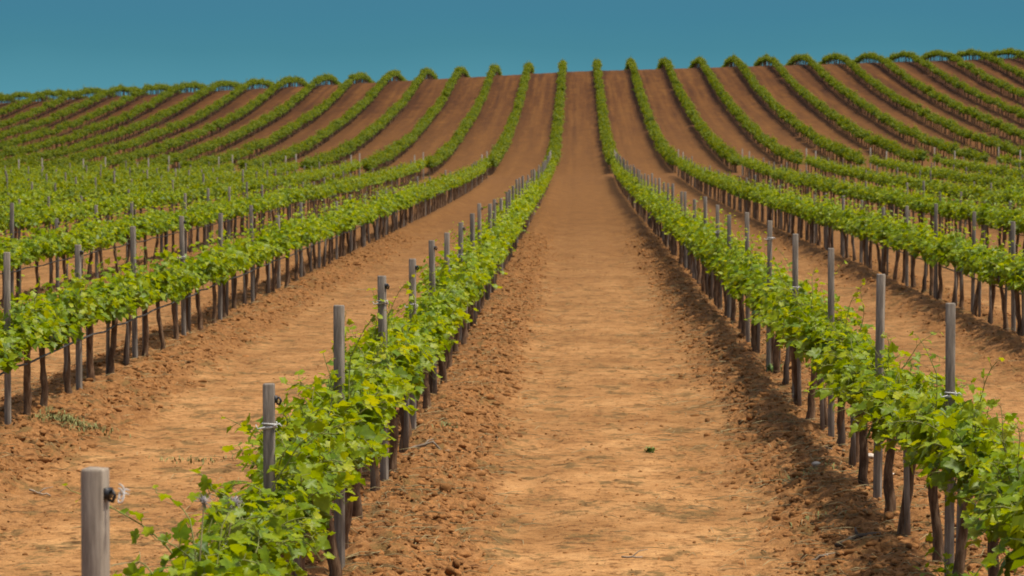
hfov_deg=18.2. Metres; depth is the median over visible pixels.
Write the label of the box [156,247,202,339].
grapevine
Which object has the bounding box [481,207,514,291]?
grapevine
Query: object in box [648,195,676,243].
grapevine
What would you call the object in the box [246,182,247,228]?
trellis post
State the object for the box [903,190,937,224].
grapevine
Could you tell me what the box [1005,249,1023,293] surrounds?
grapevine
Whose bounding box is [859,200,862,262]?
trellis post
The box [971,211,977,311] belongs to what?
trellis post
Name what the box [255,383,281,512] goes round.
trellis post
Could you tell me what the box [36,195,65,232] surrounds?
grapevine
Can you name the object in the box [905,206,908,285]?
trellis post
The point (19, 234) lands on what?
trellis post
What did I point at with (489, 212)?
trellis post
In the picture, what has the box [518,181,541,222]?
grapevine
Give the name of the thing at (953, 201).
grapevine
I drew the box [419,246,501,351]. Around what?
grapevine
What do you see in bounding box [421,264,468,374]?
grapevine
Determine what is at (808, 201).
grapevine
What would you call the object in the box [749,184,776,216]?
grapevine
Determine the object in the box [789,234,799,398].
trellis post
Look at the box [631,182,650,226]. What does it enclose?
grapevine
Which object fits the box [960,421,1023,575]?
grapevine
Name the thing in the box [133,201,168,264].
grapevine
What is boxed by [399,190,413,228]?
grapevine
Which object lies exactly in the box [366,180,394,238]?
grapevine
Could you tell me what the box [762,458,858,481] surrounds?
weeds
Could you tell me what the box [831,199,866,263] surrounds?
grapevine
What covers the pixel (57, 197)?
grapevine
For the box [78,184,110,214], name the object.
grapevine
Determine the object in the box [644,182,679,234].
grapevine
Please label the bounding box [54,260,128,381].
grapevine
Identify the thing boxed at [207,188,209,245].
trellis post
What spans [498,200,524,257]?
grapevine
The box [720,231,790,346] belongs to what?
grapevine
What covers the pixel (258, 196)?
grapevine
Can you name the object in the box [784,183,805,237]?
grapevine
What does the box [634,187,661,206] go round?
grapevine
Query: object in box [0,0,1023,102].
sky
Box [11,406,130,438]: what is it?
weeds
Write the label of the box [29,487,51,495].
stick
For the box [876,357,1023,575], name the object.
grapevine
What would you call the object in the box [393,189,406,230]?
grapevine
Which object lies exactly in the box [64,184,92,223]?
grapevine
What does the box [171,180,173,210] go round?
trellis post
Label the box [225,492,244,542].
dry weed
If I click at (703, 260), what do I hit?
grapevine
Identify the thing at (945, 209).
grapevine
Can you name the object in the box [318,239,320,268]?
trellis post
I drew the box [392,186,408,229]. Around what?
grapevine
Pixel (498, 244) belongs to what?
grapevine
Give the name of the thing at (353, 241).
grapevine
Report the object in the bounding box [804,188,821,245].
grapevine
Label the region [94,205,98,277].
trellis post
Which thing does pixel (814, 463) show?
stone
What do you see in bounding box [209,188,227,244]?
grapevine
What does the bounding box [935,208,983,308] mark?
grapevine
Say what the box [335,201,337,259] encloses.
trellis post
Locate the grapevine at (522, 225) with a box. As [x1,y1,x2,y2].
[497,197,531,249]
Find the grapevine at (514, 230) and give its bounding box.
[485,209,519,238]
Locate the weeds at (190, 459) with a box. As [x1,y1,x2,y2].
[148,452,242,464]
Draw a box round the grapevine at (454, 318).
[392,268,476,393]
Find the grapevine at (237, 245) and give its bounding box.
[209,216,263,308]
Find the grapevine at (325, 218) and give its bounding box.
[310,196,340,266]
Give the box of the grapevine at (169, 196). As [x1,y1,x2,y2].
[154,181,172,209]
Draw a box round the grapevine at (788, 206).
[777,186,807,233]
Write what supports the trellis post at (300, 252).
on the ground
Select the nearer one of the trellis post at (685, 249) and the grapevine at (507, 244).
the grapevine at (507, 244)
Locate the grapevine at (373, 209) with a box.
[366,200,379,238]
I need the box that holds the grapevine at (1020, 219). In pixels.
[1014,210,1023,233]
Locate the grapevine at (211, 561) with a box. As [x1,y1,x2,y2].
[62,483,287,575]
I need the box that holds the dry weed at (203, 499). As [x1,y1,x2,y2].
[193,491,212,575]
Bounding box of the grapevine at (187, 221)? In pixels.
[163,206,194,252]
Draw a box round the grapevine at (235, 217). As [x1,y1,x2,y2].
[231,194,248,238]
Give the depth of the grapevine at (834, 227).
48.41 m
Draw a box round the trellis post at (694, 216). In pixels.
[692,199,695,278]
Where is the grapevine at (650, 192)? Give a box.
[645,189,662,232]
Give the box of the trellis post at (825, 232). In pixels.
[825,193,826,249]
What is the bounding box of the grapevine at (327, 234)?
[303,204,334,268]
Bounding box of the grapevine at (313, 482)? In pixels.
[215,417,364,561]
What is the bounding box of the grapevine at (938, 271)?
[916,225,952,299]
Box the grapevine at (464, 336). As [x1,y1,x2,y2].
[459,242,490,343]
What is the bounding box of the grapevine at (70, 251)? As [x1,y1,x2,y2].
[47,222,83,279]
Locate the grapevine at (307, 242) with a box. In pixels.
[294,206,327,280]
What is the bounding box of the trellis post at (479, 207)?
[477,203,482,242]
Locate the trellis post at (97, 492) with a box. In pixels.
[81,466,129,575]
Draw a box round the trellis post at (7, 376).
[3,252,10,424]
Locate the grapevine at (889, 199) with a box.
[876,183,908,220]
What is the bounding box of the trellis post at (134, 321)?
[130,226,137,357]
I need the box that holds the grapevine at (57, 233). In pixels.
[24,207,80,289]
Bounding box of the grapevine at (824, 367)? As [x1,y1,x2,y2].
[812,282,871,466]
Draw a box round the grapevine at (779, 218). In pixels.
[767,188,783,229]
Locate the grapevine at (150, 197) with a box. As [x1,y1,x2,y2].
[139,187,160,210]
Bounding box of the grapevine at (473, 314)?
[454,240,507,326]
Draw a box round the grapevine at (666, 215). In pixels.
[663,201,692,261]
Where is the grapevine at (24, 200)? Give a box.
[15,188,32,207]
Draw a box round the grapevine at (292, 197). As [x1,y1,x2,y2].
[279,178,298,220]
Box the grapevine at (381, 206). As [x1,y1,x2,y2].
[366,190,388,240]
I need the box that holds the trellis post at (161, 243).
[160,231,162,259]
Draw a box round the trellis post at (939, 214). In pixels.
[939,192,940,236]
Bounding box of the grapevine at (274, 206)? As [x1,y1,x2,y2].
[265,190,282,225]
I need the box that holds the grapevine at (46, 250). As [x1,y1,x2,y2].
[18,219,59,295]
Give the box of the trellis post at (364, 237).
[363,194,365,245]
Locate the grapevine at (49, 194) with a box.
[41,179,56,203]
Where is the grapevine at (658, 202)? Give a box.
[652,187,679,244]
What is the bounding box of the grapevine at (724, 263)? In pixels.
[713,220,765,328]
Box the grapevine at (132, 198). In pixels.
[114,179,140,213]
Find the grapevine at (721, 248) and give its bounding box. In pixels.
[701,209,744,315]
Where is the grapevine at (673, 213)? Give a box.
[667,204,691,243]
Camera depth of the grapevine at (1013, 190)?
65.69 m
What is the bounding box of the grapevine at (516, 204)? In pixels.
[492,191,527,219]
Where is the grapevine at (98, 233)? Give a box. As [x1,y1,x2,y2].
[67,203,110,281]
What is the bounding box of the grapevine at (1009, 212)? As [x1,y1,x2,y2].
[990,192,1023,253]
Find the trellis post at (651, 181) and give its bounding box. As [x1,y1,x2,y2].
[651,173,652,191]
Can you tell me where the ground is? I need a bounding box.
[0,59,1023,575]
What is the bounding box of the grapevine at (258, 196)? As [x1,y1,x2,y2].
[244,190,269,232]
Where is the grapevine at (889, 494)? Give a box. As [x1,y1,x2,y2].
[839,332,944,511]
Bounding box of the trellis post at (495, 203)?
[493,199,497,227]
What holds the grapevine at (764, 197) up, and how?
on the ground
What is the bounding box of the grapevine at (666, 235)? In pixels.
[651,192,679,246]
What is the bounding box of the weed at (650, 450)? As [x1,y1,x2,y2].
[643,445,654,452]
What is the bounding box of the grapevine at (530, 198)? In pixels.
[511,189,538,211]
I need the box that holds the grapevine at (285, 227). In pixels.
[255,202,303,287]
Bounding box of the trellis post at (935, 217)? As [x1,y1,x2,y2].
[934,204,937,297]
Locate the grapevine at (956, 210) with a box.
[949,187,973,236]
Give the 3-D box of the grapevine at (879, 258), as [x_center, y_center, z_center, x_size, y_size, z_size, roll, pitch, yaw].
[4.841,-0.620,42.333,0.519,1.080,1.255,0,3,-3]
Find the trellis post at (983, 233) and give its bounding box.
[982,200,985,244]
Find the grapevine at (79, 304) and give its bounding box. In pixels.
[29,246,108,393]
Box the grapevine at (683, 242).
[675,196,710,279]
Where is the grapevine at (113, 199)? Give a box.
[102,193,124,222]
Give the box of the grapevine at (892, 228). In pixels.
[872,210,911,279]
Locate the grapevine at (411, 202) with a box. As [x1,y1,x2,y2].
[400,183,416,224]
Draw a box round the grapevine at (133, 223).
[110,202,141,269]
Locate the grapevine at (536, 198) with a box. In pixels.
[528,182,541,225]
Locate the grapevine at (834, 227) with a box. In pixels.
[827,205,841,255]
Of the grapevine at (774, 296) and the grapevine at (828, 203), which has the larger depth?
the grapevine at (828, 203)
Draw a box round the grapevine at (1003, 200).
[998,182,1014,209]
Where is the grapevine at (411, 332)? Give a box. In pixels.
[364,274,444,452]
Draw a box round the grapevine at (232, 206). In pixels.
[211,187,243,239]
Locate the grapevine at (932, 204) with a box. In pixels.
[926,187,947,226]
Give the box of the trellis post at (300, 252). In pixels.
[299,202,302,277]
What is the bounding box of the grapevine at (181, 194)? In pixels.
[169,185,189,209]
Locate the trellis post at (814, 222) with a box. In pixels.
[813,195,815,242]
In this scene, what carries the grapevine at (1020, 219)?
on the ground
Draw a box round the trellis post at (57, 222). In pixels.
[55,218,59,290]
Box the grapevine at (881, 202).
[875,185,889,219]
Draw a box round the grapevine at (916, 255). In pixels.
[905,227,960,295]
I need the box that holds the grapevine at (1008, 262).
[963,230,1023,335]
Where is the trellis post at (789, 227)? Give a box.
[788,190,790,232]
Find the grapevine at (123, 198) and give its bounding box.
[108,179,133,219]
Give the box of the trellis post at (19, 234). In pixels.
[18,199,20,241]
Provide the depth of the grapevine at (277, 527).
9.79 m
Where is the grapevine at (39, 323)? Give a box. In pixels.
[0,288,89,414]
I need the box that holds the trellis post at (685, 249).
[684,192,686,267]
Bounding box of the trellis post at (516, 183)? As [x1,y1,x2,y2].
[515,179,517,242]
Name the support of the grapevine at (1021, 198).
on the ground
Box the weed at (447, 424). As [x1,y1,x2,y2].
[424,421,468,431]
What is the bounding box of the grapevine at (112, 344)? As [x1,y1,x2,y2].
[83,266,142,375]
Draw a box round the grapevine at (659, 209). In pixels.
[656,198,675,250]
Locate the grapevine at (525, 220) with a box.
[523,191,539,233]
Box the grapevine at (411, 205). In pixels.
[404,186,416,225]
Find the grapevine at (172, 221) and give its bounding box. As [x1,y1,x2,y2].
[149,204,187,257]
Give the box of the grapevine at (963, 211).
[950,192,980,238]
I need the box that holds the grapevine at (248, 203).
[231,190,260,236]
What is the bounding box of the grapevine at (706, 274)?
[688,209,752,294]
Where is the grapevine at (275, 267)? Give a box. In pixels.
[254,213,295,292]
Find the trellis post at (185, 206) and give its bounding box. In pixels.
[184,193,186,253]
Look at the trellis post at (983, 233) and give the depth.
51.03 m
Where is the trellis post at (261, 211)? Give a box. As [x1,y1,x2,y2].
[261,185,262,228]
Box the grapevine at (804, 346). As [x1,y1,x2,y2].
[776,260,861,429]
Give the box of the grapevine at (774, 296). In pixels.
[756,247,834,334]
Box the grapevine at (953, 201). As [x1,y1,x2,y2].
[939,183,969,237]
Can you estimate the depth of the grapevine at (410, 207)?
67.37 m
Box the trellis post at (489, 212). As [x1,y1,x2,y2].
[488,204,491,292]
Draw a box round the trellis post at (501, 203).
[499,198,502,270]
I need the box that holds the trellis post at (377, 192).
[376,191,378,237]
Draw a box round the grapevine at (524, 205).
[498,187,529,248]
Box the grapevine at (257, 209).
[241,192,260,214]
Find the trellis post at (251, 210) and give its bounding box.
[249,205,254,303]
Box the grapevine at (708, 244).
[700,227,742,309]
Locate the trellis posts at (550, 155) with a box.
[18,147,1020,181]
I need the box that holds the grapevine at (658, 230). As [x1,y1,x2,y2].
[646,194,661,235]
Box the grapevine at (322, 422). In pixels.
[221,350,376,575]
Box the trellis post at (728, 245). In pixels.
[727,215,730,317]
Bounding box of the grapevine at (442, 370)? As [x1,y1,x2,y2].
[418,254,466,383]
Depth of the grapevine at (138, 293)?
24.94 m
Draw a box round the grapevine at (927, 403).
[885,331,999,562]
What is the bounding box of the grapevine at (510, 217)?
[492,209,524,264]
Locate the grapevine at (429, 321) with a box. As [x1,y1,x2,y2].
[403,304,448,411]
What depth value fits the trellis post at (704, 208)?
37.42 m
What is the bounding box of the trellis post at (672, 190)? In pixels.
[671,184,673,252]
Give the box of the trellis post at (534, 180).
[533,169,534,214]
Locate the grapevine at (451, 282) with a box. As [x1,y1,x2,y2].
[416,255,482,368]
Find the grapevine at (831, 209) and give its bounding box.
[819,191,859,247]
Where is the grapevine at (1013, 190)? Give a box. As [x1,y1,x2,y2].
[1000,182,1023,209]
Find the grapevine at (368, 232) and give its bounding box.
[356,189,380,242]
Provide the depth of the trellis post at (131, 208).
43.13 m
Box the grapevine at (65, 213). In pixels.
[45,191,70,229]
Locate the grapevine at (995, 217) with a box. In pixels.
[985,199,1017,254]
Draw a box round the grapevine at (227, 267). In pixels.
[192,232,240,322]
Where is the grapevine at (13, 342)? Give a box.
[0,300,41,373]
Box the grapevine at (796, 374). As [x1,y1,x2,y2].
[755,271,827,405]
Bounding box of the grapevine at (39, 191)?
[24,179,50,202]
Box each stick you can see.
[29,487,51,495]
[409,439,449,450]
[621,549,647,557]
[811,553,833,559]
[834,527,880,547]
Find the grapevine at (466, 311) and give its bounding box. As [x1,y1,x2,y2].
[436,252,489,337]
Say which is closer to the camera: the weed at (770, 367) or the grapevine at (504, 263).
the weed at (770, 367)
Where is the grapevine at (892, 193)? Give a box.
[889,184,909,222]
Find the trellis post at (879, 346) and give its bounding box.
[873,274,885,498]
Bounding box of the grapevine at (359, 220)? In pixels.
[337,190,367,253]
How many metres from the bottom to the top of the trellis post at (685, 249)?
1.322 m
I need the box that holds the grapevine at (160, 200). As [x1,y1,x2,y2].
[152,181,167,210]
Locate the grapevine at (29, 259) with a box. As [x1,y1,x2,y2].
[0,230,47,301]
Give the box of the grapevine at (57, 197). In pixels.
[40,185,63,203]
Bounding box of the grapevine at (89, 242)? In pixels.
[61,212,100,278]
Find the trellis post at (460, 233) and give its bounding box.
[457,222,465,339]
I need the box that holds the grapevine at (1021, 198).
[1012,186,1023,205]
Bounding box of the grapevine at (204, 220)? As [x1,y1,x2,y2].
[192,202,215,248]
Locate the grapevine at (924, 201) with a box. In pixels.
[920,190,937,229]
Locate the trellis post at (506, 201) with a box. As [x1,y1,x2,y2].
[506,192,507,215]
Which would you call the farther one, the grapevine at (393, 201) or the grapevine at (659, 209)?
the grapevine at (393, 201)
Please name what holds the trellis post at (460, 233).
on the ground
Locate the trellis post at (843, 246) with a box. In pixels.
[842,196,844,257]
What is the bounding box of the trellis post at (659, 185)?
[658,178,660,229]
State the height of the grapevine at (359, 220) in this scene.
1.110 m
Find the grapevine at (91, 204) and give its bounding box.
[70,194,101,218]
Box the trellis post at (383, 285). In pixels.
[373,276,389,481]
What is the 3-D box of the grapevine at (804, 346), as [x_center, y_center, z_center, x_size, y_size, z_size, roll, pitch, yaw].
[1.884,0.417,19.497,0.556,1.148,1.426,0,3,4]
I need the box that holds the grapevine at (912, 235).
[897,214,943,292]
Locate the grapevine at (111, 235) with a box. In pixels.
[88,216,124,276]
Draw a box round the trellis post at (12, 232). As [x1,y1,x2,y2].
[10,203,13,295]
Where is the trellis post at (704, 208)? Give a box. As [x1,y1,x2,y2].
[703,197,706,223]
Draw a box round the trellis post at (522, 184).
[521,176,523,194]
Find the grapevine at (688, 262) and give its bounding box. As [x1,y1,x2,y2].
[672,207,697,270]
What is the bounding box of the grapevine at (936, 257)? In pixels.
[922,221,976,305]
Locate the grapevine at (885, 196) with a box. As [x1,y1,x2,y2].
[875,180,898,223]
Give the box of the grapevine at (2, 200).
[0,190,11,207]
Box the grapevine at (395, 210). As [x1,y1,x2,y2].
[373,184,399,234]
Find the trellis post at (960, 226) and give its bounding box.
[959,192,961,236]
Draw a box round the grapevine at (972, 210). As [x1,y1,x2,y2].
[966,195,985,239]
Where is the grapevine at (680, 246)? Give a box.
[661,200,692,264]
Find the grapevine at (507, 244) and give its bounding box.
[469,214,516,282]
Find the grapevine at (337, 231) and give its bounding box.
[307,205,347,263]
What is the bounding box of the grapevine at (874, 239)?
[862,206,901,275]
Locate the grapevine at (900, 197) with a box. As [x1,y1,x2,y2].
[895,185,915,219]
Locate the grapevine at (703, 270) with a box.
[680,218,722,291]
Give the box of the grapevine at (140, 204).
[127,188,149,216]
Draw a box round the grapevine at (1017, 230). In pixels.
[1001,200,1023,256]
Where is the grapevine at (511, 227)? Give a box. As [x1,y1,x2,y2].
[496,209,528,273]
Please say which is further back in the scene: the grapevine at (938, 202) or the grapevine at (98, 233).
the grapevine at (938, 202)
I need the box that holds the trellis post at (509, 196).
[508,189,510,208]
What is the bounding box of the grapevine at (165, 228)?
[142,206,176,259]
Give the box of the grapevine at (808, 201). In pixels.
[796,189,820,243]
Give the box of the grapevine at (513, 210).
[492,200,524,216]
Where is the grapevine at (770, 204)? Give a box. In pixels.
[764,184,782,227]
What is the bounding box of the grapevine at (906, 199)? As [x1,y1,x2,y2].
[900,185,921,224]
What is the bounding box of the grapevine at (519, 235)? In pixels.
[518,192,532,239]
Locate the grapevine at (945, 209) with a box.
[939,192,963,239]
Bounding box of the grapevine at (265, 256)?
[245,228,276,297]
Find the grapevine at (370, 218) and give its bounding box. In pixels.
[348,196,376,247]
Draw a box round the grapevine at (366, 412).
[244,313,417,575]
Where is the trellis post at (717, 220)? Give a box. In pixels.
[715,205,719,236]
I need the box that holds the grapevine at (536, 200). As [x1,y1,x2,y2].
[525,190,538,232]
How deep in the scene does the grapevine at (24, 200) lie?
63.21 m
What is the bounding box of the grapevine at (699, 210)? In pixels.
[674,204,703,243]
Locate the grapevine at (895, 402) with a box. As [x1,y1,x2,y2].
[833,335,965,536]
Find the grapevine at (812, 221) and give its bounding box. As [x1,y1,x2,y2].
[802,200,816,243]
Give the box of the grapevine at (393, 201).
[369,183,397,233]
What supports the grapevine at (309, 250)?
on the ground
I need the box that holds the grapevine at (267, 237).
[243,221,297,294]
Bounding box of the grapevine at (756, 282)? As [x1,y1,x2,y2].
[735,237,791,365]
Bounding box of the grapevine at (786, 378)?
[744,280,790,385]
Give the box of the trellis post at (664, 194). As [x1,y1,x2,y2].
[662,183,664,241]
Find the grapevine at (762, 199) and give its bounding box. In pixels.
[749,181,768,220]
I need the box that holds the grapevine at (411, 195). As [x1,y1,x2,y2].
[398,185,414,226]
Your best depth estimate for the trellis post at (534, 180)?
75.17 m
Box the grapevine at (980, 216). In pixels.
[974,188,1006,248]
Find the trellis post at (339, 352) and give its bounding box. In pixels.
[333,305,344,568]
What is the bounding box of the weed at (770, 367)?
[761,364,782,371]
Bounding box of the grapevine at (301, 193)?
[288,178,305,218]
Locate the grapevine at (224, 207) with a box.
[213,198,234,221]
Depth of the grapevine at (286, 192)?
65.73 m
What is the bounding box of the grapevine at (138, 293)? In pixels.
[90,246,159,365]
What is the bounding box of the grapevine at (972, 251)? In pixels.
[945,226,1003,316]
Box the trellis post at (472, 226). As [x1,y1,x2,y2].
[470,213,474,249]
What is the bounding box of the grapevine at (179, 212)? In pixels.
[169,195,196,253]
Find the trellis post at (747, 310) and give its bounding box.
[745,212,749,341]
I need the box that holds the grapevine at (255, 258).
[231,232,268,306]
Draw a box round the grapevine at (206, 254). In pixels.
[168,237,232,330]
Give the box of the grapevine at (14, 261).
[0,233,29,308]
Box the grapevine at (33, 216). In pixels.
[21,199,40,241]
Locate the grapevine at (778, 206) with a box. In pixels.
[765,189,788,230]
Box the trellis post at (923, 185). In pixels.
[922,181,924,216]
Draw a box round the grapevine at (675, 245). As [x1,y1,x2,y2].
[656,204,677,255]
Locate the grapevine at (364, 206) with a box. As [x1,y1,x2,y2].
[343,191,372,249]
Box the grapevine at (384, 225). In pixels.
[382,194,394,236]
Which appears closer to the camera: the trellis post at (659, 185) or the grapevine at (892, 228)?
the grapevine at (892, 228)
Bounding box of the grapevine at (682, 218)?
[664,212,708,273]
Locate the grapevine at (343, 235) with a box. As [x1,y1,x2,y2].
[329,190,359,255]
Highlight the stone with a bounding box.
[811,461,819,465]
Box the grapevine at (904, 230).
[879,217,933,287]
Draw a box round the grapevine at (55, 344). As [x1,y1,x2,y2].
[15,274,85,405]
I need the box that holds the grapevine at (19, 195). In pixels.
[1,188,29,205]
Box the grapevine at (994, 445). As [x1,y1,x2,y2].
[929,404,1023,575]
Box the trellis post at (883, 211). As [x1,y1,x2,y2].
[882,207,884,260]
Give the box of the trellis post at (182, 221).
[177,216,186,335]
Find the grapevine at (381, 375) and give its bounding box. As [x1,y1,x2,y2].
[313,314,414,518]
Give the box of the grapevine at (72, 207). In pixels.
[52,192,82,232]
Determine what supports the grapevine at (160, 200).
on the ground
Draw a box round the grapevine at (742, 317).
[718,239,790,336]
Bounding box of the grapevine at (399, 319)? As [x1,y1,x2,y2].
[372,277,440,436]
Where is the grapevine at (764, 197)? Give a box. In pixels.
[756,179,785,225]
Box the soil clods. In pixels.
[0,231,1023,575]
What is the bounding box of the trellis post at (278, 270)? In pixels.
[276,215,280,288]
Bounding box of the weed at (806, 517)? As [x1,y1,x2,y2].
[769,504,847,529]
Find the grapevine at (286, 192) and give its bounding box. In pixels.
[275,182,298,221]
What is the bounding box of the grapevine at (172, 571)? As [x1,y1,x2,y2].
[160,554,222,575]
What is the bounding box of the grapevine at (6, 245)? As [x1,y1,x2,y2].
[0,230,22,268]
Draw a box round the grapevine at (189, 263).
[154,244,225,333]
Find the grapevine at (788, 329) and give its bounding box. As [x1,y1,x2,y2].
[760,268,845,419]
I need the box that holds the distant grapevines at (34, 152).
[0,46,1023,574]
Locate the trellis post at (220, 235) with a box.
[218,213,222,319]
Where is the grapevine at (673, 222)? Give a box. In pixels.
[669,208,690,266]
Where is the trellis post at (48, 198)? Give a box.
[47,196,49,233]
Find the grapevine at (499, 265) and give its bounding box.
[498,206,522,274]
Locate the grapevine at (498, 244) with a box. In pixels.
[464,219,505,305]
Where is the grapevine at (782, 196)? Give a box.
[778,183,799,233]
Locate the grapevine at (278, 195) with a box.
[267,183,285,225]
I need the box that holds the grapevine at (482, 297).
[480,233,502,308]
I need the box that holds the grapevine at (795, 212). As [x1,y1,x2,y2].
[791,192,809,238]
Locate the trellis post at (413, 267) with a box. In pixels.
[405,259,418,428]
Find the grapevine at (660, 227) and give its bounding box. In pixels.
[649,196,661,237]
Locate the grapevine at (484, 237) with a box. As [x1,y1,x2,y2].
[453,221,497,314]
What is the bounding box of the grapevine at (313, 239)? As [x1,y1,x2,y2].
[272,199,319,275]
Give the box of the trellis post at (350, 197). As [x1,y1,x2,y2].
[349,195,351,251]
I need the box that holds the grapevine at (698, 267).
[677,206,713,283]
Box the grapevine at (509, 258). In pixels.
[486,201,522,261]
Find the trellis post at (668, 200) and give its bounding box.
[667,183,668,244]
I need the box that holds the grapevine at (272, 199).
[251,181,278,226]
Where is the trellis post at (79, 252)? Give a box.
[75,245,83,389]
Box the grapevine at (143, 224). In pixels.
[117,205,154,238]
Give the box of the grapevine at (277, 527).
[177,424,343,575]
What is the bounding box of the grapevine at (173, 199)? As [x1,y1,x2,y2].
[163,182,180,212]
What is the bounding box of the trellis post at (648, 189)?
[647,175,648,223]
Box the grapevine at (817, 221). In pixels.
[814,197,839,247]
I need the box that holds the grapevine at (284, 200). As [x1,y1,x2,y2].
[269,186,290,222]
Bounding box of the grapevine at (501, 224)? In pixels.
[481,206,513,278]
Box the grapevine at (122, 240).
[102,200,132,272]
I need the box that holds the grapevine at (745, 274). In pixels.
[722,228,787,353]
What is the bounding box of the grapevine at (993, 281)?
[962,233,1006,323]
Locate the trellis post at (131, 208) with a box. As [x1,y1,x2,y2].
[130,202,132,263]
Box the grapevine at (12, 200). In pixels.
[0,189,17,207]
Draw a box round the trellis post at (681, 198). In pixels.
[680,191,682,212]
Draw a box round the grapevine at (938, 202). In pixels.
[929,186,955,235]
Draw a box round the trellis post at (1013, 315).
[1011,221,1015,330]
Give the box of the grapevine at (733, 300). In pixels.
[704,228,766,322]
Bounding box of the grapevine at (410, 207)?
[399,177,425,222]
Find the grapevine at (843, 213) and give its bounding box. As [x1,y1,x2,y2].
[828,196,858,258]
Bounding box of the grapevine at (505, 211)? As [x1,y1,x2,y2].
[496,201,528,226]
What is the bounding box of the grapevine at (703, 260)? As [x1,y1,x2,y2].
[693,223,737,307]
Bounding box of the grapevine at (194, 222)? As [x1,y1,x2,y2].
[178,200,207,252]
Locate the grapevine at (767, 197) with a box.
[759,189,775,213]
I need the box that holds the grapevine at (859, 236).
[849,209,869,265]
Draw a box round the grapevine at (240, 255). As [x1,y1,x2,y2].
[211,231,251,316]
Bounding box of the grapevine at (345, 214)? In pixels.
[320,197,357,260]
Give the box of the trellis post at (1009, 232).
[1008,201,1010,253]
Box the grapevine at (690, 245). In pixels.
[681,209,711,270]
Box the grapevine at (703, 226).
[691,213,734,299]
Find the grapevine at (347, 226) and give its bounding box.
[323,196,357,256]
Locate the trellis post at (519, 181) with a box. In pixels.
[518,178,520,197]
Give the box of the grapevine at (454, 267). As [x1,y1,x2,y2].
[417,239,481,353]
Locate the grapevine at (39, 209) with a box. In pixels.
[21,195,57,230]
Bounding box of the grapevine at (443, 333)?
[400,270,458,408]
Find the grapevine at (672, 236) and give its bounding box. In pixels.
[655,194,696,254]
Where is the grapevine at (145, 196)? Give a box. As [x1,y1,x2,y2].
[128,182,152,216]
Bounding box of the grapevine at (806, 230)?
[784,188,817,240]
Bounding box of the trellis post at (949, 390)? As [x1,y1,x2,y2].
[940,303,961,575]
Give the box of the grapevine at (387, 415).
[324,354,405,548]
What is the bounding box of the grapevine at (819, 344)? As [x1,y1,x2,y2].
[802,278,875,446]
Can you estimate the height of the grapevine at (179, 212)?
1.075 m
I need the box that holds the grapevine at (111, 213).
[96,193,112,224]
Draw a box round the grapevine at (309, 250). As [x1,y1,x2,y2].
[306,205,328,272]
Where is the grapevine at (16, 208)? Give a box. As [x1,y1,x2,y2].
[0,190,34,237]
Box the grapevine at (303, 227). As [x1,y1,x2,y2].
[260,212,311,282]
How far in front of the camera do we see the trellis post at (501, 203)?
42.25 m
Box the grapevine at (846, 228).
[837,203,857,260]
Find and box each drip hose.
[0,188,274,234]
[0,188,452,375]
[0,189,360,274]
[788,213,1020,294]
[828,192,1022,235]
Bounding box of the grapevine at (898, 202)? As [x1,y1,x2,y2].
[894,189,909,222]
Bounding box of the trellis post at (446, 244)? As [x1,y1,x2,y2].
[444,233,451,274]
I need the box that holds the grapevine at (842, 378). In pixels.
[804,326,910,486]
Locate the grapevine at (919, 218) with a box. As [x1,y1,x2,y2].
[907,189,926,226]
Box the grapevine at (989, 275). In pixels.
[976,220,1022,330]
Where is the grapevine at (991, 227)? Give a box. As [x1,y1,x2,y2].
[978,197,1015,249]
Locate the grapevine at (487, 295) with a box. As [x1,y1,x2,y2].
[451,226,507,299]
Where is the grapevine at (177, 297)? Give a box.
[146,255,193,350]
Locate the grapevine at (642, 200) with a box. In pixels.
[637,185,652,228]
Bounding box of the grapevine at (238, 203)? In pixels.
[218,192,249,239]
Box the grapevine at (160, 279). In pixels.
[108,234,177,356]
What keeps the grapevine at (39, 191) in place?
on the ground
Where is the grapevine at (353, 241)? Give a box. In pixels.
[338,193,367,250]
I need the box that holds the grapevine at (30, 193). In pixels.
[12,178,43,205]
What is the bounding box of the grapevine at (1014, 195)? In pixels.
[1010,183,1022,206]
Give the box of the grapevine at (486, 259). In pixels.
[440,221,494,331]
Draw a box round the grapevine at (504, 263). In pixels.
[503,208,521,268]
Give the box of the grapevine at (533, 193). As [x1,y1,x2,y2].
[524,180,544,199]
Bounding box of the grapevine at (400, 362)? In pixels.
[318,281,434,491]
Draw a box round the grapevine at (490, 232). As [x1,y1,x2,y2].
[464,222,507,293]
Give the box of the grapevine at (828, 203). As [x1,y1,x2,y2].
[813,189,840,250]
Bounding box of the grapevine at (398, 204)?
[379,186,407,232]
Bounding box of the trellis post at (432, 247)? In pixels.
[429,240,437,294]
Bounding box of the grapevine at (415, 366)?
[345,299,441,472]
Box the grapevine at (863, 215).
[838,204,890,269]
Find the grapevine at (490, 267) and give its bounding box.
[448,227,504,317]
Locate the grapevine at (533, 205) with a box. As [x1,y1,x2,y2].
[520,190,534,238]
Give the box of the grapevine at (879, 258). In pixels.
[859,201,903,272]
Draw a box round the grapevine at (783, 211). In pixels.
[776,193,794,231]
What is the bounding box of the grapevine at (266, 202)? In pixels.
[255,189,271,231]
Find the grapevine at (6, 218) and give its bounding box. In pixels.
[0,196,23,236]
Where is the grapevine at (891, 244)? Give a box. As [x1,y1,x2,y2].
[880,219,914,282]
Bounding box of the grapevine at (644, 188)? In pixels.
[638,179,657,197]
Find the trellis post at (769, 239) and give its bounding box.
[764,220,775,371]
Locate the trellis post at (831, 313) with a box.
[828,248,833,436]
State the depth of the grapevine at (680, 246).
45.04 m
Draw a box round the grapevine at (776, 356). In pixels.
[742,256,811,373]
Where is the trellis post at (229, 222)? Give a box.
[228,187,230,238]
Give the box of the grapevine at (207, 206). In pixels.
[190,196,224,245]

